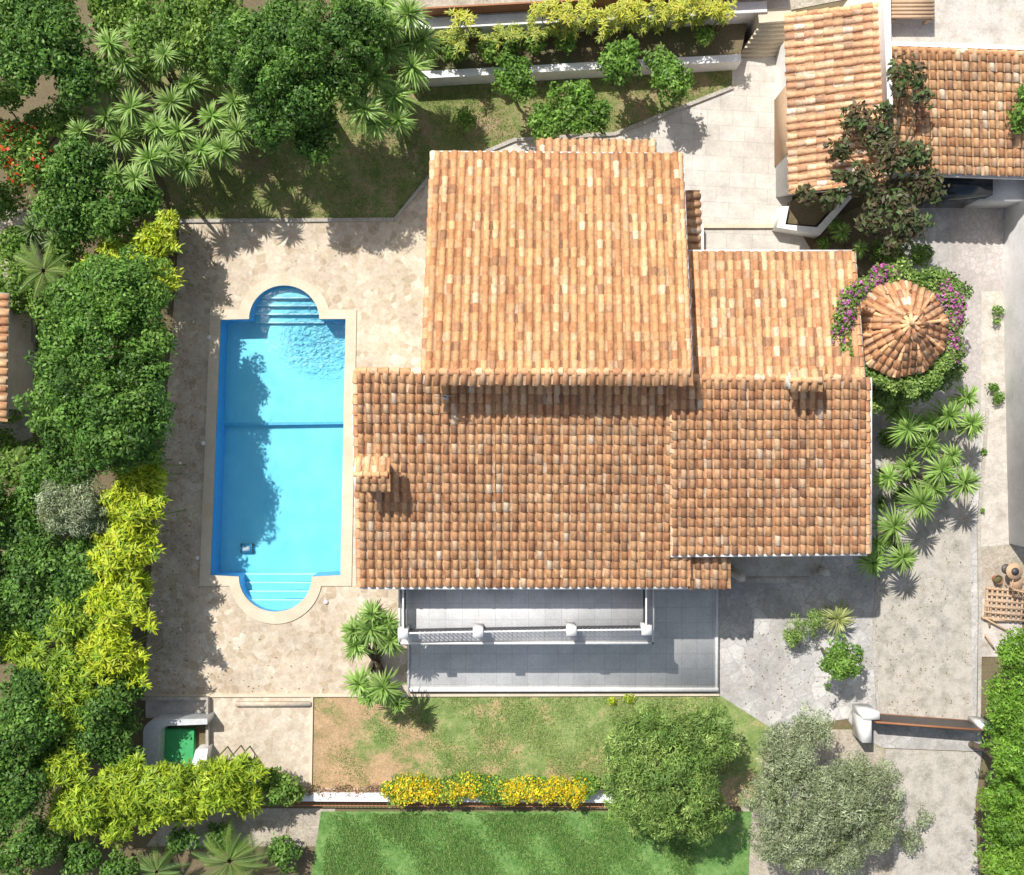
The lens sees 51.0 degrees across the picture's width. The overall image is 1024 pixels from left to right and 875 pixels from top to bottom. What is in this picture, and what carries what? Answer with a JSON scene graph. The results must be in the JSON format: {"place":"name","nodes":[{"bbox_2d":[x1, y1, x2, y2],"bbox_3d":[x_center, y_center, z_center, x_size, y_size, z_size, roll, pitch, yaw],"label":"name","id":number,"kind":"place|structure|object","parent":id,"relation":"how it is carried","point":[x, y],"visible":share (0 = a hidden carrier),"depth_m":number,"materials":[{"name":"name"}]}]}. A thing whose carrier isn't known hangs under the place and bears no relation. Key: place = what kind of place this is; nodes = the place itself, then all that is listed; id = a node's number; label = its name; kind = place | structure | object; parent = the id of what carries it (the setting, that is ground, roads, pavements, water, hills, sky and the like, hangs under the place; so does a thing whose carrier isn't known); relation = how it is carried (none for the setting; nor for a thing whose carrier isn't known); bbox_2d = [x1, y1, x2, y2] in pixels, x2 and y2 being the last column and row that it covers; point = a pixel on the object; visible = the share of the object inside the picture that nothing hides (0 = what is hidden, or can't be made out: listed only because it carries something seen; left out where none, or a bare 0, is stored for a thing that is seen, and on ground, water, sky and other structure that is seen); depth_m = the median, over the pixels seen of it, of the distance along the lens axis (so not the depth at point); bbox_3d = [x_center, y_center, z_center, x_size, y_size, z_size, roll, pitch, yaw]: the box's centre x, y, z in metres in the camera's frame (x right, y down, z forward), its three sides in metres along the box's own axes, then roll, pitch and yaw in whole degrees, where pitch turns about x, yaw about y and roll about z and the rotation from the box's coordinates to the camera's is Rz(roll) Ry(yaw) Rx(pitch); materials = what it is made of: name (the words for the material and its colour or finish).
{"place":"outdoors","nodes":[
{"label":"outdoors","id":0,"kind":"place"},
{"bbox_2d":[0,209,55,443],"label":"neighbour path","id":1,"kind":"structure","parent":0,"point":[20,428],"depth_m":41.98,"materials":[{"name":"beige stone"}]},
{"bbox_2d":[147,808,335,845],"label":"bank soil","id":2,"kind":"structure","parent":0,"point":[300,826],"depth_m":41.99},
{"bbox_2d":[191,816,269,874],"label":"palm tree","id":3,"kind":"object","parent":2,"relation":"on","point":[235,852],"visible":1,"depth_m":40.44,"materials":[{"name":"green plant"}]},
{"bbox_2d":[210,697,310,786],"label":"side patio paving","id":4,"kind":"structure","parent":0,"point":[275,736],"depth_m":41.97,"materials":[{"name":"beige stone"}]},
{"bbox_2d":[256,766,307,806],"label":"shrub","id":5,"kind":"object","parent":4,"relation":"on","point":[277,789],"visible":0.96,"depth_m":40.39,"materials":[{"name":"green plant"}]},
{"bbox_2d":[143,183,427,693],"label":"pool terrace paving","id":6,"kind":"structure","parent":0,"point":[373,273],"depth_m":41.95,"materials":[{"name":"beige stone"}]},
{"bbox_2d":[199,276,356,623],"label":"swimming pool","id":7,"kind":"structure","parent":6,"relation":"in","point":[279,471],"depth_m":43.05,"materials":[{"name":"liquid"}]},
{"bbox_2d":[152,47,731,218],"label":"lawn","id":8,"kind":"structure","parent":0,"point":[272,204],"depth_m":41.98,"materials":[{"name":"green plant"}]},
{"bbox_2d":[63,16,214,146],"bbox_3d":[-13.602,-13.182,39.456,6.897,5.247,3.050,-33,90,0],"label":"yucca tree","id":9,"kind":"object","parent":8,"relation":"on","point":[121,61],"visible":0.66,"depth_m":37.70,"materials":[{"name":"green plant"}]},
{"bbox_2d":[82,0,244,80],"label":"tree","id":10,"kind":"object","parent":8,"relation":"on","point":[188,27],"visible":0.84,"depth_m":37.47,"materials":[{"name":"green plant"}]},
{"bbox_2d":[118,57,219,187],"bbox_3d":[-12.016,-11.768,39.777,3.118,4.603,5.499,-26,90,0],"label":"yucca tree","id":11,"kind":"object","parent":8,"relation":"on","point":[169,129],"visible":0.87,"depth_m":38.17,"materials":[{"name":"green plant"}]},
{"bbox_2d":[182,65,261,171],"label":"yucca tree","id":12,"kind":"object","parent":8,"relation":"on","point":[223,144],"visible":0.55,"depth_m":38.36,"materials":[{"name":"green plant"}]},
{"bbox_2d":[205,0,390,165],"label":"broadleaf tree","id":13,"kind":"object","parent":8,"relation":"on","point":[280,44],"visible":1,"depth_m":35.94,"materials":[{"name":"green plant"}]},
{"bbox_2d":[330,0,443,144],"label":"yucca tree","id":14,"kind":"object","parent":8,"relation":"on","point":[392,85],"visible":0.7,"depth_m":37.49,"materials":[{"name":"green plant"}]},
{"bbox_2d":[178,85,732,222],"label":"lawn kerb","id":15,"kind":"structure","parent":8,"relation":"on","point":[569,136],"depth_m":41.86,"materials":[{"name":"stone"}]},
{"bbox_2d":[490,50,536,103],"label":"citrus tree","id":16,"kind":"object","parent":8,"relation":"on","point":[514,76],"visible":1,"depth_m":39.27,"materials":[{"name":"green plant"}]},
{"bbox_2d":[526,79,614,142],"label":"citrus tree","id":17,"kind":"object","parent":8,"relation":"on","point":[576,114],"visible":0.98,"depth_m":39.38,"materials":[{"name":"green plant"}]},
{"bbox_2d":[409,54,740,87],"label":"garden wall","id":18,"kind":"structure","parent":8,"relation":"on","point":[568,71],"depth_m":41.05,"materials":[{"name":"white paint"}]},
{"bbox_2d":[595,34,648,85],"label":"citrus tree","id":19,"kind":"object","parent":8,"relation":"on","point":[618,62],"visible":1,"depth_m":39.26,"materials":[{"name":"green plant"}]},
{"bbox_2d":[643,41,696,104],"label":"citrus tree","id":20,"kind":"object","parent":8,"relation":"on","point":[667,70],"visible":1,"depth_m":39.48,"materials":[{"name":"green plant"}]},
{"bbox_2d":[0,0,1023,874],"bbox_3d":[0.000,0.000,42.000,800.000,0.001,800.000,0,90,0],"label":"ground","id":21,"kind":"structure","parent":0,"point":[138,842],"depth_m":42.00,"materials":[{"name":"brown soil"}]},
{"bbox_2d":[0,293,32,421],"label":"neighbour house","id":22,"kind":"structure","parent":21,"relation":"on","point":[16,373],"depth_m":40.26,"materials":[{"name":"tile"}]},
{"bbox_2d":[0,409,43,494],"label":"shrub","id":23,"kind":"object","parent":21,"relation":"on","point":[7,446],"visible":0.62,"depth_m":40.51,"materials":[{"name":"green plant"}]},
{"bbox_2d":[0,116,53,191],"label":"hibiscus shrub","id":24,"kind":"object","parent":21,"relation":"on","point":[18,141],"visible":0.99,"depth_m":39.30,"materials":[{"name":"green plant"}]},
{"bbox_2d":[0,664,65,830],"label":"broadleaf tree","id":25,"kind":"object","parent":21,"relation":"on","point":[31,729],"visible":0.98,"depth_m":37.39,"materials":[{"name":"green plant"}]},
{"bbox_2d":[15,213,68,331],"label":"yucca plant","id":26,"kind":"object","parent":21,"relation":"on","point":[29,229],"visible":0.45,"depth_m":40.35,"materials":[{"name":"green plant"}]},
{"bbox_2d":[0,81,88,223],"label":"shrub","id":27,"kind":"object","parent":21,"relation":"on","point":[54,124],"visible":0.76,"depth_m":39.99,"materials":[{"name":"green plant"}]},
{"bbox_2d":[0,224,91,320],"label":"shrub","id":28,"kind":"object","parent":21,"relation":"on","point":[11,240],"visible":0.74,"depth_m":40.06,"materials":[{"name":"green plant"}]},
{"bbox_2d":[13,238,79,301],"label":"palm tree","id":29,"kind":"object","parent":21,"relation":"on","point":[51,273],"visible":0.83,"depth_m":39.67,"materials":[{"name":"green plant"}]},
{"bbox_2d":[0,491,113,747],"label":"lime shrub","id":30,"kind":"object","parent":21,"relation":"on","point":[63,667],"visible":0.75,"depth_m":38.11,"materials":[{"name":"green plant"}]},
{"bbox_2d":[0,454,117,665],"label":"tree","id":31,"kind":"object","parent":21,"relation":"on","point":[59,569],"visible":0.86,"depth_m":38.31,"materials":[{"name":"green plant"}]},
{"bbox_2d":[0,0,118,115],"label":"broadleaf tree","id":32,"kind":"object","parent":21,"relation":"on","point":[34,29],"visible":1,"depth_m":37.30,"materials":[{"name":"green plant"}]},
{"bbox_2d":[32,472,109,538],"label":"olive tree","id":33,"kind":"object","parent":21,"relation":"on","point":[78,510],"visible":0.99,"depth_m":37.49,"materials":[{"name":"green plant"}]},
{"bbox_2d":[24,672,147,775],"bbox_3d":[-15.533,10.330,39.867,4.368,4.302,4.421,0,90,0],"label":"tree","id":34,"kind":"object","parent":21,"relation":"on","point":[107,721],"visible":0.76,"depth_m":38.54,"materials":[{"name":"green plant"}]},
{"bbox_2d":[11,342,178,493],"bbox_3d":[-14.571,-0.830,38.789,5.815,6.468,5.782,0,90,0],"label":"ficus tree","id":35,"kind":"object","parent":21,"relation":"on","point":[123,406],"visible":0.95,"depth_m":36.87,"materials":[{"name":"green plant"}]},
{"bbox_2d":[26,133,165,248],"bbox_3d":[-15.308,-8.528,39.792,4.110,4.457,4.202,41,90,0],"label":"tree","id":36,"kind":"object","parent":21,"relation":"on","point":[71,213],"visible":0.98,"depth_m":38.45,"materials":[{"name":"green plant"}]},
{"bbox_2d":[30,243,178,383],"bbox_3d":[-14.166,-4.055,38.968,4.776,6.101,5.635,0,90,0],"label":"ficus tree","id":37,"kind":"object","parent":21,"relation":"on","point":[89,304],"visible":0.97,"depth_m":37.05,"materials":[{"name":"green plant"}]},
{"bbox_2d":[87,68,172,194],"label":"yucca tree","id":38,"kind":"object","parent":21,"relation":"on","point":[148,159],"visible":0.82,"depth_m":38.45,"materials":[{"name":"green plant"}]},
{"bbox_2d":[75,448,185,689],"bbox_3d":[-14.090,4.749,39.736,3.508,4.529,9.164,0,90,0],"label":"lime shrub","id":39,"kind":"object","parent":21,"relation":"on","point":[132,505],"visible":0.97,"depth_m":38.13,"materials":[{"name":"yellow plant"}]},
{"bbox_2d":[78,208,192,311],"bbox_3d":[-14.228,-6.402,40.308,4.558,3.385,4.033,0,90,0],"label":"lime shrub","id":40,"kind":"object","parent":21,"relation":"on","point":[157,237],"visible":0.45,"depth_m":39.17,"materials":[{"name":"yellow plant"}]},
{"bbox_2d":[0,807,302,874],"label":"shrub","id":41,"kind":"object","parent":21,"relation":"on","point":[28,847],"visible":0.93,"depth_m":40.43,"materials":[{"name":"green plant"}]},
{"bbox_2d":[37,744,271,850],"bbox_3d":[-12.980,13.033,39.943,8.273,4.113,4.259,0,90,0],"label":"lime shrub","id":42,"kind":"object","parent":21,"relation":"on","point":[165,794],"visible":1,"depth_m":38.76,"materials":[{"name":"green plant"}]},
{"bbox_2d":[136,842,189,874],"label":"palm tree","id":43,"kind":"object","parent":21,"relation":"on","point":[160,866],"visible":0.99,"depth_m":40.75,"materials":[{"name":"green plant"}]},
{"bbox_2d":[143,700,213,771],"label":"pool equipment shelter","id":44,"kind":"object","parent":21,"relation":"on","point":[161,739],"visible":0.83,"depth_m":41.70,"materials":[{"name":"concrete"}]},
{"bbox_2d":[339,597,412,715],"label":"yucca tree","id":45,"kind":"object","parent":21,"relation":"on","point":[361,634],"visible":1,"depth_m":38.99,"materials":[{"name":"green plant"}]},
{"bbox_2d":[143,692,719,696],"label":"lawn kerb","id":46,"kind":"structure","parent":21,"relation":"on","point":[492,694],"depth_m":41.88,"materials":[{"name":"beige concrete"}]},
{"bbox_2d":[424,24,716,131],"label":"shrub","id":47,"kind":"object","parent":21,"relation":"on","point":[706,34],"visible":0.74,"depth_m":40.35,"materials":[{"name":"green plant"}]},
{"bbox_2d":[422,0,726,16],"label":"wooden fence","id":48,"kind":"object","parent":21,"relation":"on","point":[494,8],"depth_m":39.68,"materials":[{"name":"orange wood"}]},
{"bbox_2d":[405,23,746,78],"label":"raised flower bed","id":49,"kind":"object","parent":21,"relation":"on","point":[728,39],"visible":0.5,"depth_m":41.15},
{"bbox_2d":[432,7,728,59],"bbox_3d":[2.396,-15.359,40.628,11.810,2.743,1.884,-7,90,0],"label":"bamboo hedge","id":50,"kind":"object","parent":21,"relation":"on","point":[513,31],"visible":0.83,"depth_m":39.83,"materials":[{"name":"yellow plant"}]},
{"bbox_2d":[404,1,766,37],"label":"garden wall","id":51,"kind":"structure","parent":21,"relation":"on","point":[747,12],"depth_m":40.10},
{"bbox_2d":[443,0,737,38],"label":"bamboo hedge","id":52,"kind":"object","parent":21,"relation":"on","point":[717,9],"visible":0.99,"depth_m":39.02,"materials":[{"name":"yellow plant"}]},
{"bbox_2d":[395,0,838,13],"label":"lane","id":53,"kind":"structure","parent":21,"relation":"on","point":[795,4],"depth_m":41.97,"materials":[{"name":"grey asphalt"}]},
{"bbox_2d":[598,697,742,849],"bbox_3d":[5.670,11.884,39.170,5.162,5.716,5.498,0,90,0],"label":"pepper tree","id":54,"kind":"object","parent":21,"relation":"on","point":[638,790],"visible":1,"depth_m":37.56,"materials":[{"name":"green plant"}]},
{"bbox_2d":[741,0,790,57],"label":"garden steps","id":55,"kind":"structure","parent":21,"relation":"on","point":[766,34],"depth_m":41.00,"materials":[{"name":"beige stone"}]},
{"bbox_2d":[772,191,851,237],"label":"planter wall","id":56,"kind":"structure","parent":21,"relation":"on","point":[794,217],"depth_m":41.45,"materials":[{"name":"white paint"}]},
{"bbox_2d":[774,2,888,196],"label":"garage building","id":57,"kind":"structure","parent":21,"relation":"on","point":[828,65],"depth_m":38.41,"materials":[{"name":"tile"}]},
{"bbox_2d":[820,596,856,637],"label":"yucca plant","id":58,"kind":"object","parent":21,"relation":"on","point":[838,620],"visible":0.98,"depth_m":40.97,"materials":[{"name":"green plant"}]},
{"bbox_2d":[811,204,901,276],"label":"flower bed","id":59,"kind":"object","parent":21,"relation":"on","point":[865,264],"visible":0.18,"depth_m":41.75,"materials":[{"name":"soil"}]},
{"bbox_2d":[844,0,892,108],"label":"party wall","id":60,"kind":"structure","parent":21,"relation":"on","point":[884,29],"depth_m":37.46,"materials":[{"name":"white paint"}]},
{"bbox_2d":[792,52,949,259],"bbox_3d":[13.282,-9.877,39.178,4.755,5.789,6.537,31,90,0],"label":"magnolia tree","id":61,"kind":"object","parent":21,"relation":"on","point":[886,199],"visible":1,"depth_m":37.12,"materials":[{"name":"green plant"}]},
{"bbox_2d":[816,217,933,511],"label":"ground cover plants","id":62,"kind":"object","parent":21,"relation":"on","point":[917,258],"visible":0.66,"depth_m":41.21,"materials":[{"name":"green plant"}]},
{"bbox_2d":[854,503,918,579],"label":"yucca tree","id":63,"kind":"object","parent":21,"relation":"on","point":[889,528],"visible":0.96,"depth_m":39.58,"materials":[{"name":"green plant"}]},
{"bbox_2d":[830,256,973,415],"bbox_3d":[13.611,-3.588,38.608,6.288,6.783,5.614,0,90,0],"label":"bougainvillea vine","id":64,"kind":"object","parent":21,"relation":"on","point":[947,290],"visible":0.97,"depth_m":37.38,"materials":[{"name":"green plant"}]},
{"bbox_2d":[860,279,948,377],"bbox_3d":[13.455,-3.758,39.100,3.430,5.800,3.441,0,90,0],"label":"gazebo","id":65,"kind":"object","parent":21,"relation":"on","point":[904,324],"visible":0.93,"depth_m":36.94,"materials":[{"name":"tile"}]},
{"bbox_2d":[875,408,975,732],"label":"drive concrete lane","id":66,"kind":"structure","parent":21,"relation":"on","point":[951,641],"depth_m":41.96,"materials":[{"name":"beige concrete"}]},
{"bbox_2d":[872,440,982,525],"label":"yucca tree","id":67,"kind":"object","parent":21,"relation":"on","point":[927,490],"visible":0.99,"depth_m":39.41,"materials":[{"name":"green plant"}]},
{"bbox_2d":[880,382,986,463],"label":"yucca tree","id":68,"kind":"object","parent":21,"relation":"on","point":[929,424],"visible":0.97,"depth_m":39.52,"materials":[{"name":"green plant"}]},
{"bbox_2d":[885,749,981,874],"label":"entrance drive","id":69,"kind":"structure","parent":21,"relation":"on","point":[943,785],"depth_m":41.97,"materials":[{"name":"beige concrete"}]},
{"bbox_2d":[881,787,935,854],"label":"dry shrub","id":70,"kind":"object","parent":69,"relation":"on","point":[912,844],"visible":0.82,"depth_m":41.14,"materials":[{"name":"green plant"}]},
{"bbox_2d":[887,112,1023,208],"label":"annex walls","id":71,"kind":"structure","parent":21,"relation":"on","point":[968,191],"depth_m":40.40,"materials":[{"name":"white paint"}]},
{"bbox_2d":[888,45,1023,176],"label":"tiled roof","id":72,"kind":"structure","parent":71,"relation":"on","point":[963,124],"depth_m":38.24,"materials":[{"name":"tile"}]},
{"bbox_2d":[891,0,1023,44],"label":"roof terrace","id":73,"kind":"structure","parent":71,"relation":"on","point":[997,22],"depth_m":38.30,"materials":[{"name":"concrete"}]},
{"bbox_2d":[891,0,934,24],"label":"wooden pergola","id":74,"kind":"object","parent":73,"relation":"on","point":[913,9],"visible":0.93,"depth_m":37.60,"materials":[{"name":"brown wood"}]},
{"bbox_2d":[891,41,1023,50],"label":"parapet","id":75,"kind":"structure","parent":73,"relation":"on","point":[968,46],"depth_m":37.80,"materials":[{"name":"white paint"}]},
{"bbox_2d":[977,408,989,716],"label":"drive kerb","id":76,"kind":"structure","parent":21,"relation":"on","point":[979,560],"depth_m":41.90,"materials":[{"name":"concrete"}]},
{"bbox_2d":[968,625,1023,874],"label":"conifer hedge","id":77,"kind":"object","parent":21,"relation":"on","point":[1006,837],"visible":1,"depth_m":37.74,"materials":[{"name":"green plant"}]},
{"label":"house walls","id":78,"kind":"object","parent":21,"relation":"on","visible":0},
{"bbox_2d":[398,589,653,643],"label":"balcony","id":79,"kind":"structure","parent":78,"relation":"attached to","point":[525,616],"depth_m":38.85,"materials":[{"name":"grey tile"}]},
{"bbox_2d":[352,137,870,589],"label":"tiled roof","id":80,"kind":"structure","parent":78,"relation":"on","point":[584,426],"depth_m":35.82,"materials":[{"name":"tile"}]},
{"bbox_2d":[353,456,389,491],"bbox_3d":[-4.554,1.199,35.894,1.202,2.213,1.172,0,90,0],"label":"chimney","id":81,"kind":"object","parent":80,"relation":"on","point":[372,474],"visible":1,"depth_m":34.93,"materials":[{"name":"tile"}]},
{"bbox_2d":[351,151,871,588],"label":"white fascia trim","id":82,"kind":"structure","parent":80,"relation":"attached to","point":[696,555],"depth_m":36.73,"materials":[{"name":"paint"}]},
{"bbox_2d":[785,368,823,392],"bbox_3d":[9.385,-1.827,35.044,1.096,1.913,0.818,0,90,0],"label":"chimney","id":83,"kind":"object","parent":80,"relation":"on","point":[804,380],"visible":1,"depth_m":34.23,"materials":[{"name":"ceramic"}]},
{"bbox_2d":[311,811,751,874],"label":"meadow grass","id":84,"kind":"structure","parent":0,"point":[726,851],"depth_m":41.98,"materials":[{"name":"green plant"}]},
{"bbox_2d":[304,696,772,805],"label":"front lawn","id":85,"kind":"structure","parent":0,"point":[335,719],"depth_m":41.98,"materials":[{"name":"green plant"}]},
{"bbox_2d":[286,801,613,806],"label":"steel fence","id":86,"kind":"object","parent":85,"relation":"on","point":[428,805],"visible":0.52,"depth_m":41.58,"materials":[{"name":"metal"}]},
{"bbox_2d":[288,788,612,802],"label":"front boundary wall","id":87,"kind":"structure","parent":85,"relation":"on","point":[597,797],"depth_m":41.45,"materials":[{"name":"white paint"}]},
{"bbox_2d":[380,769,602,809],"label":"golden flower hedge","id":88,"kind":"object","parent":85,"relation":"on","point":[404,789],"visible":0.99,"depth_m":40.73,"materials":[{"name":"yellow plant"}]},
{"bbox_2d":[147,225,972,718],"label":"fallen leaves","id":89,"kind":"object","parent":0,"point":[291,665],"visible":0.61,"depth_m":41.92,"materials":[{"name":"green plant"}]},
{"bbox_2d":[407,588,717,691],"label":"terrace","id":90,"kind":"structure","parent":0,"point":[680,654],"depth_m":41.70,"materials":[{"name":"grey tile"}]},
{"bbox_2d":[494,43,810,249],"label":"patio paving","id":91,"kind":"structure","parent":0,"point":[723,143],"depth_m":41.96,"materials":[{"name":"stone"}]},
{"bbox_2d":[741,730,893,874],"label":"verge ground","id":92,"kind":"structure","parent":0,"point":[844,741],"depth_m":41.99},
{"bbox_2d":[736,701,905,874],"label":"olive tree","id":93,"kind":"object","parent":92,"relation":"on","point":[856,794],"visible":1,"depth_m":37.73,"materials":[{"name":"green plant"}]},
{"bbox_2d":[718,194,1004,751],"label":"driveway","id":94,"kind":"structure","parent":0,"point":[737,629],"depth_m":41.97,"materials":[{"name":"beige stone"}]},
{"bbox_2d":[731,556,829,582],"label":"entrance steps","id":95,"kind":"structure","parent":94,"relation":"on","point":[787,569],"depth_m":41.70,"materials":[{"name":"concrete"}]},
{"bbox_2d":[781,608,828,649],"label":"shrub","id":96,"kind":"object","parent":94,"relation":"on","point":[792,633],"visible":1,"depth_m":40.69,"materials":[{"name":"green plant"}]},
{"bbox_2d":[816,631,866,690],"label":"garden tree","id":97,"kind":"object","parent":94,"relation":"on","point":[836,660],"visible":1,"depth_m":39.45,"materials":[{"name":"green plant"}]},
{"bbox_2d":[852,703,993,742],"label":"driveway gate","id":98,"kind":"structure","parent":94,"relation":"on","point":[864,715],"depth_m":41.01,"materials":[{"name":"white paint"}]},
{"bbox_2d":[950,208,1003,407],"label":"drive paving strip","id":99,"kind":"object","parent":94,"relation":"on","point":[977,237],"visible":0.6,"depth_m":41.96,"materials":[{"name":"grey stone"}]},
{"bbox_2d":[977,544,1023,597],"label":"yard dirt","id":100,"kind":"structure","parent":0,"point":[995,558],"depth_m":41.95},
{"bbox_2d":[980,291,1021,656],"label":"side path","id":101,"kind":"structure","parent":0,"point":[994,526],"depth_m":41.96,"materials":[{"name":"beige stone"}]},
{"bbox_2d":[984,586,1023,622],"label":"wooden lattice","id":102,"kind":"object","parent":101,"relation":"on","point":[1006,607],"visible":0.98,"depth_m":41.75,"materials":[{"name":"brown wood"}]},
{"bbox_2d":[1003,200,1023,546],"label":"boundary wall","id":103,"kind":"structure","parent":101,"relation":"on","point":[1013,285],"depth_m":41.17,"materials":[{"name":"white paint"}]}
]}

